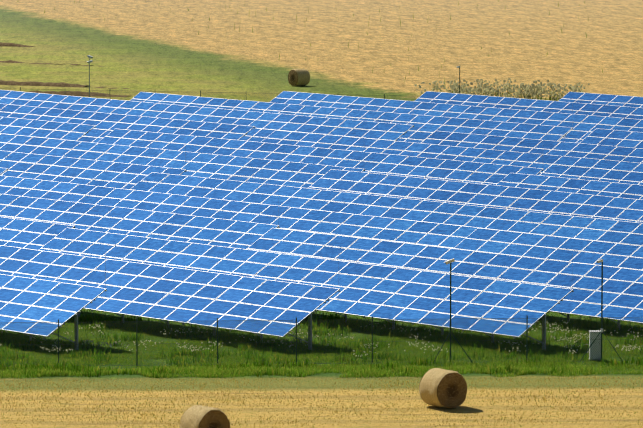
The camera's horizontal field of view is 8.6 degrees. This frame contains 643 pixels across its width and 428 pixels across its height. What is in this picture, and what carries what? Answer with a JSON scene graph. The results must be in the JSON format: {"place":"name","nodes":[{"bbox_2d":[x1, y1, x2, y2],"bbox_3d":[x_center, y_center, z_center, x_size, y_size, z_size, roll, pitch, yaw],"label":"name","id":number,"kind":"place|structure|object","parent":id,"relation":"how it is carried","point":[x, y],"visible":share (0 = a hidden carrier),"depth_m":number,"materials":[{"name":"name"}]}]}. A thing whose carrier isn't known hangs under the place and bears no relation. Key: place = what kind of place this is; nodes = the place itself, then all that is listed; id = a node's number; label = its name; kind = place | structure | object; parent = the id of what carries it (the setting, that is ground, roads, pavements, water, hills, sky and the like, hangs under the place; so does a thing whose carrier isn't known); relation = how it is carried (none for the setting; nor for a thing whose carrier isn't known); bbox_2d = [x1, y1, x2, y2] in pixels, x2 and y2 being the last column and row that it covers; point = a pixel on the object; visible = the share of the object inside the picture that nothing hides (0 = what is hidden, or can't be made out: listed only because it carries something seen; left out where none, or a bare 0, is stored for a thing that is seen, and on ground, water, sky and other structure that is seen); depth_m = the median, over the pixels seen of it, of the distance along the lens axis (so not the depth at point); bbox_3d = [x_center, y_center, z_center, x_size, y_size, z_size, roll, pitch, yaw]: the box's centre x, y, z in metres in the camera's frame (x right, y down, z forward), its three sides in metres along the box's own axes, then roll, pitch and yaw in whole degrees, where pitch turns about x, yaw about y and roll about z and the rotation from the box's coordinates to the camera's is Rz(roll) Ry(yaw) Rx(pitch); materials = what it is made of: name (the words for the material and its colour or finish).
{"place":"outdoors","nodes":[
{"label":"outdoors","id":0,"kind":"place"},
{"bbox_2d":[0,0,642,427],"bbox_3d":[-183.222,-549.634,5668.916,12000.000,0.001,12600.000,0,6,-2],"label":"terrain","id":1,"kind":"structure","parent":0,"point":[152,46],"depth_m":387.27,"materials":[{"name":"beige plant"}]},
{"bbox_2d":[0,167,7,174],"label":"solar table","id":2,"kind":"object","parent":1,"relation":"on","point":[2,170],"visible":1,"depth_m":257.32,"materials":[{"name":"blue glass"}]},
{"bbox_2d":[0,217,74,249],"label":"solar table","id":3,"kind":"object","parent":1,"relation":"on","point":[29,234],"visible":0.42,"depth_m":225.85,"materials":[{"name":"blue glass"}]},
{"bbox_2d":[0,117,95,140],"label":"solar table","id":4,"kind":"object","parent":1,"relation":"on","point":[43,129],"visible":0.4,"depth_m":291.50,"materials":[{"name":"blue glass"}]},
{"bbox_2d":[0,253,106,349],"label":"solar table","id":5,"kind":"object","parent":1,"relation":"on","point":[24,299],"visible":0.96,"depth_m":197.86,"materials":[{"name":"blue glass"}]},
{"bbox_2d":[0,42,130,96],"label":"hay windrows","id":6,"kind":"object","parent":1,"relation":"on","point":[52,84],"visible":0.73,"depth_m":364.72,"materials":[{"name":"plant"}]},
{"bbox_2d":[87,55,92,96],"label":"camera pole","id":7,"kind":"object","parent":1,"relation":"on","point":[89,61],"visible":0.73,"depth_m":332.29,"materials":[{"name":"metal"}]},
{"bbox_2d":[0,142,186,188],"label":"solar table","id":8,"kind":"object","parent":1,"relation":"on","point":[79,171],"visible":0.52,"depth_m":263.08,"materials":[{"name":"blue glass"}]},
{"bbox_2d":[0,194,279,248],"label":"solar table","id":9,"kind":"object","parent":1,"relation":"on","point":[175,227],"visible":0.62,"depth_m":231.43,"materials":[{"name":"blue glass"}]},
{"bbox_2d":[0,245,339,348],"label":"solar table","id":10,"kind":"object","parent":1,"relation":"on","point":[162,293],"visible":0.81,"depth_m":202.53,"materials":[{"name":"blue glass"}]},
{"bbox_2d":[0,133,364,187],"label":"solar table","id":11,"kind":"object","parent":1,"relation":"on","point":[266,171],"visible":0.52,"depth_m":267.62,"materials":[{"name":"blue glass"}]},
{"bbox_2d":[179,402,229,427],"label":"hay bale","id":12,"kind":"object","parent":1,"relation":"on","point":[197,416],"visible":1,"depth_m":167.61,"materials":[{"name":"plant"}]},
{"bbox_2d":[0,90,413,141],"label":"solar table","id":13,"kind":"object","parent":1,"relation":"on","point":[265,124],"visible":0.46,"depth_m":301.31,"materials":[{"name":"blue glass"}]},
{"bbox_2d":[0,175,477,247],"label":"solar table","id":14,"kind":"object","parent":1,"relation":"on","point":[380,228],"visible":0.48,"depth_m":236.50,"materials":[{"name":"blue glass"}]},
{"bbox_2d":[0,87,560,101],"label":"chain link fence","id":15,"kind":"object","parent":1,"relation":"on","point":[212,95],"visible":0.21,"depth_m":330.39,"materials":[{"name":"green"}]},
{"bbox_2d":[0,92,572,142],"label":"solar table","id":16,"kind":"object","parent":1,"relation":"on","point":[423,128],"depth_m":298.06,"materials":[{"name":"blue glass"}]},
{"bbox_2d":[288,67,309,85],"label":"hay bale","id":17,"kind":"object","parent":1,"relation":"on","point":[299,77],"visible":0.98,"depth_m":364.63,"materials":[{"name":"plant"}]},
{"bbox_2d":[39,228,573,349],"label":"solar table","id":18,"kind":"object","parent":1,"relation":"on","point":[393,294],"visible":0.67,"depth_m":204.36,"materials":[{"name":"blue glass"}]},
{"bbox_2d":[97,129,543,184],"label":"solar table","id":19,"kind":"object","parent":1,"relation":"on","point":[440,169],"visible":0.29,"depth_m":269.65,"materials":[{"name":"blue glass"}]},
{"bbox_2d":[0,320,640,356],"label":"meadow flowers","id":20,"kind":"object","parent":1,"relation":"on","point":[352,338],"visible":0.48,"depth_m":197.48,"materials":[{"name":"white plant"}]},
{"bbox_2d":[0,315,642,366],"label":"chain link fence","id":21,"kind":"object","parent":1,"relation":"on","point":[296,339],"visible":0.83,"depth_m":191.37,"materials":[{"name":"green"}]},
{"bbox_2d":[0,312,642,377],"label":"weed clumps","id":22,"kind":"object","parent":1,"relation":"on","point":[420,361],"visible":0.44,"depth_m":195.99,"materials":[{"name":"green plant"}]},
{"bbox_2d":[0,376,642,427],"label":"mown stubble","id":23,"kind":"object","parent":1,"relation":"on","point":[336,411],"visible":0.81,"depth_m":179.88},
{"bbox_2d":[44,0,604,84],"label":"wheat weeds","id":24,"kind":"object","parent":1,"relation":"on","point":[349,40],"visible":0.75,"depth_m":461.83,"materials":[{"name":"green plant"}]},
{"bbox_2d":[130,172,642,245],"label":"solar table","id":25,"kind":"object","parent":1,"relation":"on","point":[594,229],"visible":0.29,"depth_m":239.12,"materials":[{"name":"blue glass"}]},
{"bbox_2d":[419,367,466,408],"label":"hay bale","id":26,"kind":"object","parent":1,"relation":"on","point":[442,388],"visible":0.98,"depth_m":177.99,"materials":[{"name":"plant"}]},
{"bbox_2d":[247,228,642,329],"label":"solar table","id":27,"kind":"object","parent":1,"relation":"on","point":[623,293],"visible":0.62,"depth_m":210.24,"materials":[{"name":"blue glass"}]},
{"bbox_2d":[261,130,642,184],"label":"solar table","id":28,"kind":"object","parent":1,"relation":"on","point":[625,172],"visible":0.29,"depth_m":270.80,"materials":[{"name":"blue glass"}]},
{"bbox_2d":[434,258,472,362],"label":"camera pole","id":29,"kind":"object","parent":1,"relation":"on","point":[450,261],"visible":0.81,"depth_m":191.76,"materials":[{"name":"dark painted metal"},{"name":"steel"},{"name":"plastic"}]},
{"bbox_2d":[270,91,642,142],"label":"solar table","id":30,"kind":"object","parent":1,"relation":"on","point":[584,126],"visible":0.44,"depth_m":305.54,"materials":[{"name":"blue glass"}]},
{"bbox_2d":[457,66,459,93],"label":"camera pole","id":31,"kind":"object","parent":1,"relation":"on","point":[459,78],"visible":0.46,"depth_m":325.41,"materials":[{"name":"green"}]},
{"bbox_2d":[308,169,642,222],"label":"solar table","id":32,"kind":"object","parent":1,"relation":"on","point":[551,202],"visible":0.5,"depth_m":245.19,"materials":[{"name":"blue glass"}]},
{"bbox_2d":[420,85,582,100],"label":"thistle stems","id":33,"kind":"object","parent":1,"relation":"on","point":[521,96],"visible":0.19,"depth_m":346.38,"materials":[{"name":"plant"}]},
{"bbox_2d":[415,78,589,99],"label":"thistle heads","id":34,"kind":"object","parent":33,"relation":"attached to","point":[487,89],"visible":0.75,"depth_m":345.66,"materials":[{"name":"beige plant"}]},
{"bbox_2d":[415,91,642,118],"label":"solar table","id":35,"kind":"object","parent":1,"relation":"on","point":[538,105],"visible":0.35,"depth_m":312.24,"materials":[{"name":"blue glass"}]},
{"bbox_2d":[422,131,642,162],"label":"solar table","id":36,"kind":"object","parent":1,"relation":"on","point":[580,150],"visible":0.38,"depth_m":278.39,"materials":[{"name":"blue glass"}]},
{"bbox_2d":[454,228,642,269],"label":"solar table","id":37,"kind":"object","parent":1,"relation":"on","point":[610,254],"visible":0.48,"depth_m":218.20,"materials":[{"name":"blue glass"}]},
{"bbox_2d":[496,173,642,199],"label":"solar table","id":38,"kind":"object","parent":1,"relation":"on","point":[591,187],"visible":0.19,"depth_m":251.28,"materials":[{"name":"blue glass"}]},
{"bbox_2d":[588,330,600,360],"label":"electrical cabinet","id":39,"kind":"object","parent":1,"relation":"on","point":[597,354],"visible":0.67,"depth_m":192.74,"materials":[{"name":"grey metal"}]},
{"bbox_2d":[559,92,642,107],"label":"solar table","id":40,"kind":"object","parent":1,"relation":"on","point":[607,99],"visible":0.27,"depth_m":317.84,"materials":[{"name":"blue glass"}]},
{"bbox_2d":[579,259,622,361],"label":"camera pole","id":41,"kind":"object","parent":1,"relation":"on","point":[601,262],"visible":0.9,"depth_m":192.19,"materials":[{"name":"green"}]},
{"bbox_2d":[580,128,642,148],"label":"solar table","id":42,"kind":"object","parent":1,"relation":"on","point":[618,138],"visible":0.29,"depth_m":283.81,"materials":[{"name":"blue glass"}]},
{"bbox_2d":[0,309,642,378],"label":"tall grass","id":43,"kind":"structure","parent":0,"point":[350,370],"depth_m":193.50,"materials":[{"name":"green plant"}]}
]}

